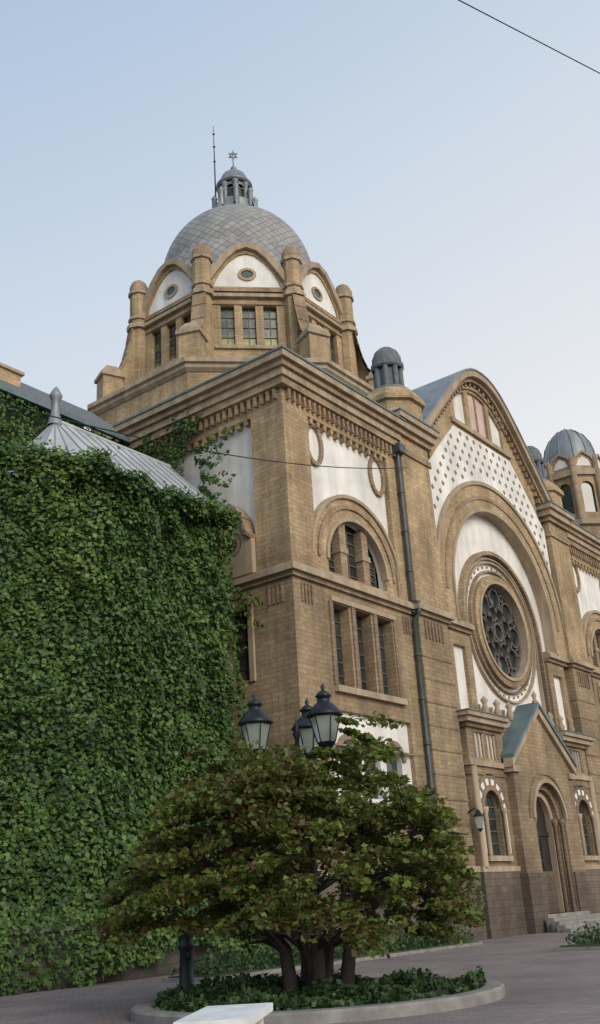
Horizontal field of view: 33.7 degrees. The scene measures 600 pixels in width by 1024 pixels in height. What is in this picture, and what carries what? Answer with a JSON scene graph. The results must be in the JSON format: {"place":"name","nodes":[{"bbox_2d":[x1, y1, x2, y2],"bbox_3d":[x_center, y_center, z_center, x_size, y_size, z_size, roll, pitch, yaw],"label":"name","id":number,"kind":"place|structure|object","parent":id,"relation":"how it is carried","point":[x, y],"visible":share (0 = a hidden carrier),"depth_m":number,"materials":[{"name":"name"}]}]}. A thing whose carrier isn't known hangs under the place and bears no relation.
{"place":"outdoors","nodes":[
{"label":"outdoors","id":0,"kind":"place"},
{"bbox_2d":[0,362,131,447],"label":"wing","id":1,"kind":"structure","parent":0,"point":[13,385],"depth_m":44.73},
{"bbox_2d":[0,929,599,1023],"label":"pavement","id":2,"kind":"structure","parent":0,"point":[539,978],"depth_m":22.57,"materials":[{"name":"brick"}]},
{"bbox_2d":[0,925,90,995],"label":"garden wall","id":3,"kind":"structure","parent":2,"relation":"on","point":[47,964],"depth_m":27.60,"materials":[{"name":"stone"}]},
{"bbox_2d":[176,930,195,990],"bbox_3d":[-2.688,10.604,23.630,0.613,1.580,0.547,-19,-27,34],"label":"drinking fountain post","id":4,"kind":"object","parent":2,"relation":"on","point":[186,945],"visible":0.57,"depth_m":23.52,"materials":[{"name":"metal"}]},
{"bbox_2d":[173,1002,272,1023],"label":"stone bench","id":5,"kind":"object","parent":2,"relation":"on","point":[255,1013],"visible":1,"depth_m":12.48,"materials":[{"name":"white stone"}]},
{"bbox_2d":[131,976,504,1023],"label":"round planter","id":6,"kind":"object","parent":2,"relation":"on","point":[147,1012],"visible":0.34,"depth_m":16.03,"materials":[{"name":"concrete"}]},
{"bbox_2d":[90,710,486,989],"bbox_3d":[0.252,7.016,20.179,7.868,5.281,8.236,-19,-27,34],"label":"maple tree","id":7,"kind":"object","parent":6,"relation":"on","point":[250,881],"visible":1,"depth_m":18.64,"materials":[{"name":"green plant"}]},
{"bbox_2d":[238,683,342,987],"bbox_3d":[0.226,6.777,20.702,2.260,6.160,2.337,-19,-27,34],"label":"street lamp","id":8,"kind":"object","parent":6,"relation":"on","point":[316,725],"visible":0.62,"depth_m":21.11,"materials":[{"name":"metal"}]},
{"bbox_2d":[155,966,486,1011],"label":"bedding plants","id":9,"kind":"object","parent":6,"relation":"in","point":[394,986],"visible":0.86,"depth_m":17.86,"materials":[{"name":"green plant"}]},
{"bbox_2d":[87,126,599,962],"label":"synagogue","id":10,"kind":"structure","parent":2,"relation":"on","point":[437,592],"depth_m":48.71,"materials":[{"name":"beige brick"}]},
{"bbox_2d":[0,401,406,468],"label":"overhead wire","id":11,"kind":"object","parent":10,"relation":"attached to","point":[185,446],"visible":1,"depth_m":34.50,"materials":[{"name":"metal"}]},
{"bbox_2d":[467,807,483,831],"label":"wall lantern","id":12,"kind":"object","parent":10,"relation":"attached to","point":[478,816],"depth_m":43.79,"materials":[{"name":"glass"}]},
{"bbox_2d":[554,920,599,950],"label":"shrubs","id":13,"kind":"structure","parent":2,"relation":"on","point":[581,944],"depth_m":30.66,"materials":[{"name":"plant"}]},
{"bbox_2d":[0,0,599,457],"label":"sky","id":14,"kind":"structure","parent":0,"point":[439,161],"materials":[{"name":"blue"}]},
{"bbox_2d":[162,927,482,981],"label":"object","id":15,"kind":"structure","parent":0,"point":[263,966],"depth_m":29.77,"materials":[{"name":"plant"}]},
{"bbox_2d":[458,0,599,73],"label":"overhead wire","id":16,"kind":"object","parent":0,"point":[528,36],"visible":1,"depth_m":19.55,"materials":[{"name":"metal"}]},
{"bbox_2d":[543,428,599,634],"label":"domed tower building","id":17,"kind":"structure","parent":0,"point":[571,458],"depth_m":77.36,"materials":[{"name":"beige brick"}]},
{"label":"ground","id":18,"kind":"structure","parent":0,"visible":0},
{"bbox_2d":[0,386,268,996],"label":"ivy covered wing","id":19,"kind":"structure","parent":18,"relation":"on","point":[116,672],"depth_m":32.83,"materials":[{"name":"green plant"}]}
]}

